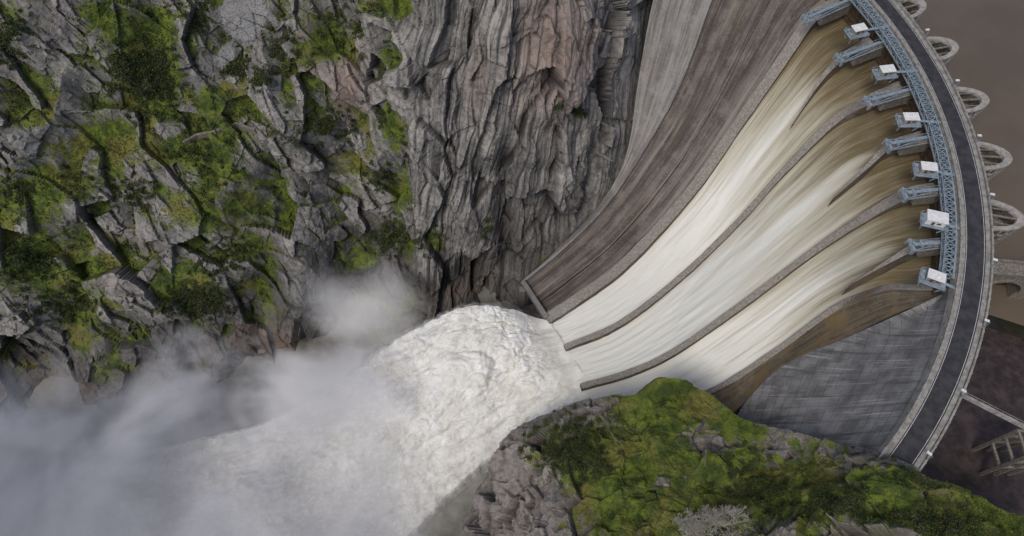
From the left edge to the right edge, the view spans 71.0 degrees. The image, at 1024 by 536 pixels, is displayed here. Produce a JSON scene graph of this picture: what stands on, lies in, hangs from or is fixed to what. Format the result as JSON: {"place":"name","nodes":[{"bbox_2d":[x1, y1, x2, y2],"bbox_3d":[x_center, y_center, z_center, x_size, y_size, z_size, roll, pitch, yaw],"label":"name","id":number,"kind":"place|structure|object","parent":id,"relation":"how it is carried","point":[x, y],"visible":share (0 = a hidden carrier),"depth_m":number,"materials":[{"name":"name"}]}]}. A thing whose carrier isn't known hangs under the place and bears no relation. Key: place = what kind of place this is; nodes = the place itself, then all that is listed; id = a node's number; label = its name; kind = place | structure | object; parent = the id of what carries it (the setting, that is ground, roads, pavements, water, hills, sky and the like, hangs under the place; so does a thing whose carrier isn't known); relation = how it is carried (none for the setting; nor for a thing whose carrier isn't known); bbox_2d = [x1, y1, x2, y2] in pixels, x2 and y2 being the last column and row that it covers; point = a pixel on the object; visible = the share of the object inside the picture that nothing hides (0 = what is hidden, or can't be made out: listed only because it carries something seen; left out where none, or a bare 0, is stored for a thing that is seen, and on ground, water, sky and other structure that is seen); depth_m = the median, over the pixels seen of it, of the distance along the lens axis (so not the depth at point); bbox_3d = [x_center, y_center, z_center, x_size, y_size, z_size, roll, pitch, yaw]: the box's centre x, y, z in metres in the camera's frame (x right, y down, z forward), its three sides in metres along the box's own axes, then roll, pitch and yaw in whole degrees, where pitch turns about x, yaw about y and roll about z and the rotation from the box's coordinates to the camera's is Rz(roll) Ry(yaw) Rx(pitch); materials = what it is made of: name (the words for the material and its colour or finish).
{"place":"outdoors","nodes":[
{"label":"outdoors","id":0,"kind":"place"},
{"bbox_2d":[0,0,652,445],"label":"canyon cliff","id":1,"kind":"structure","parent":0,"point":[474,92],"depth_m":338.70,"materials":[{"name":"grey stone"}]},
{"bbox_2d":[183,122,256,144],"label":"rock","id":2,"kind":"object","parent":1,"relation":"on","point":[202,135],"depth_m":336.03,"materials":[{"name":"grey stone"}]},
{"bbox_2d":[0,0,443,366],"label":"grass tufts","id":3,"kind":"object","parent":1,"relation":"on","point":[118,148],"visible":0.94,"depth_m":333.39,"materials":[{"name":"green plant"}]},
{"bbox_2d":[0,0,588,364],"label":"shrubs","id":4,"kind":"object","parent":1,"relation":"on","point":[143,83],"visible":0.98,"depth_m":333.43,"materials":[{"name":"green plant"}]},
{"bbox_2d":[519,0,994,470],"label":"arch dam","id":5,"kind":"structure","parent":1,"relation":"on","point":[711,71],"depth_m":328.90,"materials":[{"name":"concrete"}]},
{"bbox_2d":[552,17,931,399],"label":"spillway water","id":6,"kind":"structure","parent":5,"relation":"on","point":[790,219],"depth_m":323.34,"materials":[{"name":"white liquid"}]},
{"bbox_2d":[799,0,855,26],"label":"gate pier","id":7,"kind":"structure","parent":5,"relation":"on","point":[834,11],"depth_m":310.80,"materials":[{"name":"stone"}]},
{"bbox_2d":[832,37,888,66],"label":"gate pier","id":8,"kind":"structure","parent":5,"relation":"on","point":[868,52],"depth_m":299.42,"materials":[{"name":"stone"}]},
{"bbox_2d":[844,25,889,43],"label":"platform","id":9,"kind":"structure","parent":5,"relation":"on","point":[850,35],"depth_m":297.27,"materials":[{"name":"blue metal"}]},
{"bbox_2d":[850,27,865,35],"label":"walls","id":10,"kind":"structure","parent":9,"relation":"on","point":[853,31],"depth_m":296.28,"materials":[{"name":"metal"}]},
{"bbox_2d":[851,23,867,31],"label":"roof","id":11,"kind":"structure","parent":10,"relation":"on","point":[859,27],"depth_m":295.23,"materials":[{"name":"white metal"}]},
{"bbox_2d":[825,0,949,294],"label":"radial gates","id":12,"kind":"object","parent":5,"relation":"attached to","point":[854,16],"visible":0.26,"depth_m":293.79,"materials":[{"name":"metal"}]},
{"bbox_2d":[861,86,920,110],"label":"gate pier","id":13,"kind":"structure","parent":5,"relation":"on","point":[890,99],"depth_m":287.72,"materials":[{"name":"stone"}]},
{"bbox_2d":[871,67,917,84],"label":"platform","id":14,"kind":"structure","parent":5,"relation":"attached to","point":[877,75],"depth_m":286.90,"materials":[{"name":"blue metal"}]},
{"bbox_2d":[878,68,894,76],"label":"walls","id":15,"kind":"structure","parent":14,"relation":"on","point":[881,73],"depth_m":285.74,"materials":[{"name":"metal"}]},
{"bbox_2d":[879,64,896,72],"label":"roof","id":16,"kind":"structure","parent":15,"relation":"on","point":[887,68],"depth_m":284.50,"materials":[{"name":"white metal"}]},
{"bbox_2d":[850,0,957,278],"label":"steel truss bridge","id":17,"kind":"structure","parent":5,"relation":"on","point":[943,190],"depth_m":274.29,"materials":[{"name":"metal"}]},
{"bbox_2d":[882,133,937,155],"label":"gate pier","id":18,"kind":"structure","parent":5,"relation":"on","point":[917,144],"depth_m":276.84,"materials":[{"name":"stone"}]},
{"bbox_2d":[894,113,940,130],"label":"platform","id":19,"kind":"structure","parent":5,"relation":"attached to","point":[898,120],"depth_m":275.43,"materials":[{"name":"blue metal"}]},
{"bbox_2d":[901,115,917,123],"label":"walls","id":20,"kind":"structure","parent":19,"relation":"on","point":[903,119],"depth_m":274.53,"materials":[{"name":"concrete"}]},
{"bbox_2d":[903,112,920,120],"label":"roof","id":21,"kind":"structure","parent":20,"relation":"on","point":[911,116],"depth_m":273.31,"materials":[{"name":"white metal"}]},
{"bbox_2d":[898,184,950,205],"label":"gate pier","id":22,"kind":"structure","parent":5,"relation":"on","point":[923,196],"depth_m":265.85,"materials":[{"name":"stone"}]},
{"bbox_2d":[905,238,953,256],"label":"gate pier","id":23,"kind":"structure","parent":5,"relation":"on","point":[929,248],"depth_m":255.19,"materials":[{"name":"metal"}]},
{"bbox_2d":[911,161,954,181],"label":"platform","id":24,"kind":"structure","parent":5,"relation":"on","point":[915,169],"depth_m":264.34,"materials":[{"name":"blue metal"}]},
{"bbox_2d":[918,163,936,174],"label":"walls","id":25,"kind":"structure","parent":24,"relation":"on","point":[923,171],"depth_m":263.64,"materials":[{"name":"concrete"}]},
{"bbox_2d":[921,161,937,171],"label":"roof","id":26,"kind":"structure","parent":25,"relation":"on","point":[930,166],"depth_m":262.41,"materials":[{"name":"white metal"}]},
{"bbox_2d":[917,267,954,291],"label":"platform","id":27,"kind":"structure","parent":5,"relation":"attached to","point":[921,278],"depth_m":243.06,"materials":[{"name":"blue metal"}]},
{"bbox_2d":[925,271,942,284],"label":"walls","id":28,"kind":"structure","parent":27,"relation":"on","point":[929,279],"depth_m":242.60,"materials":[{"name":"concrete"}]},
{"bbox_2d":[927,268,946,282],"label":"roof","id":29,"kind":"structure","parent":28,"relation":"on","point":[936,275],"depth_m":241.33,"materials":[{"name":"white metal"}]},
{"bbox_2d":[919,210,959,232],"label":"platform","id":30,"kind":"structure","parent":5,"relation":"on","point":[922,219],"depth_m":253.86,"materials":[{"name":"blue metal"}]},
{"bbox_2d":[924,212,946,227],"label":"walls","id":31,"kind":"structure","parent":30,"relation":"on","point":[930,222],"depth_m":252.94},
{"bbox_2d":[927,209,948,224],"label":"roof","id":32,"kind":"structure","parent":31,"relation":"on","point":[938,216],"depth_m":251.68,"materials":[{"name":"white metal"}]},
{"bbox_2d":[0,286,1003,535],"bbox_3d":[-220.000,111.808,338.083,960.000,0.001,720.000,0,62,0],"label":"river water","id":33,"kind":"structure","parent":0,"point":[60,426],"depth_m":359.36,"materials":[{"name":"white liquid"}]},
{"bbox_2d":[0,305,582,535],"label":"foaming torrent","id":34,"kind":"structure","parent":33,"relation":"on","point":[406,434],"depth_m":328.90,"materials":[{"name":"liquid"}]},
{"bbox_2d":[462,377,1023,535],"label":"rocky headland","id":35,"kind":"structure","parent":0,"point":[514,495],"depth_m":255.62,"materials":[{"name":"green plant"}]},
{"bbox_2d":[671,505,720,535],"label":"bare tree","id":36,"kind":"object","parent":35,"relation":"on","point":[687,528],"visible":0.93,"depth_m":235.00,"materials":[{"name":"grey plant"}]},
{"bbox_2d":[695,504,754,535],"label":"bare tree","id":37,"kind":"object","parent":35,"relation":"on","point":[718,519],"visible":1,"depth_m":233.02,"materials":[{"name":"grey plant"}]},
{"bbox_2d":[517,398,1023,535],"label":"shrubs","id":38,"kind":"object","parent":35,"relation":"on","point":[932,524],"visible":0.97,"depth_m":239.11,"materials":[{"name":"green plant"}]},
{"bbox_2d":[537,379,1023,535],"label":"grass tufts","id":39,"kind":"object","parent":35,"relation":"on","point":[872,499],"visible":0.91,"depth_m":241.86,"materials":[{"name":"green plant"}]},
{"bbox_2d":[873,0,989,467],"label":"crest road","id":40,"kind":"structure","parent":0,"point":[916,438],"depth_m":245.90,"materials":[{"name":"grey asphalt"}]},
{"bbox_2d":[916,0,1023,325],"bbox_3d":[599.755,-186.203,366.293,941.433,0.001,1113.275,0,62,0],"label":"reservoir water","id":41,"kind":"structure","parent":0,"point":[987,37],"depth_m":311.70,"materials":[{"name":"brown liquid"}]},
{"bbox_2d":[898,0,926,21],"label":"intake tower","id":42,"kind":"structure","parent":41,"relation":"in","point":[915,9],"depth_m":309.19,"materials":[{"name":"concrete"}]},
{"bbox_2d":[928,36,958,65],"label":"intake tower","id":43,"kind":"structure","parent":41,"relation":"in","point":[946,49],"depth_m":298.51,"materials":[{"name":"concrete"}]},
{"bbox_2d":[956,87,989,120],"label":"intake tower","id":44,"kind":"structure","parent":41,"relation":"in","point":[975,102],"depth_m":285.31,"materials":[{"name":"concrete"}]},
{"bbox_2d":[978,141,1012,180],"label":"intake tower","id":45,"kind":"structure","parent":41,"relation":"in","point":[997,159],"depth_m":272.25,"materials":[{"name":"concrete"}]},
{"bbox_2d":[991,199,1023,244],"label":"intake tower","id":46,"kind":"structure","parent":41,"relation":"in","point":[1008,220],"depth_m":259.75,"materials":[{"name":"concrete"}]},
{"bbox_2d":[993,262,1023,298],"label":"wall","id":47,"kind":"structure","parent":41,"relation":"in","point":[1012,289],"depth_m":249.43,"materials":[{"name":"concrete"}]},
{"bbox_2d":[992,259,1023,292],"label":"coping","id":48,"kind":"object","parent":47,"relation":"on","point":[1021,285],"visible":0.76,"depth_m":248.87,"materials":[{"name":"concrete"}]},
{"bbox_2d":[920,327,1023,515],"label":"dark pool water","id":49,"kind":"structure","parent":0,"point":[996,380],"depth_m":246.84,"materials":[{"name":"brown liquid"}]},
{"bbox_2d":[971,429,1023,475],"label":"intake frame tower","id":50,"kind":"structure","parent":49,"relation":"in","point":[1017,464],"depth_m":230.99,"materials":[{"name":"concrete"}]},
{"bbox_2d":[963,393,1023,428],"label":"footbridge","id":51,"kind":"object","parent":50,"relation":"on","point":[994,411],"visible":0.94,"depth_m":223.35,"materials":[{"name":"concrete"}]},
{"bbox_2d":[999,318,1023,338],"bbox_3d":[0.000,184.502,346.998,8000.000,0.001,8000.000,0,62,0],"label":"ground","id":52,"kind":"structure","parent":0,"point":[1013,329],"depth_m":426.02,"materials":[{"name":"soil"}]}
]}

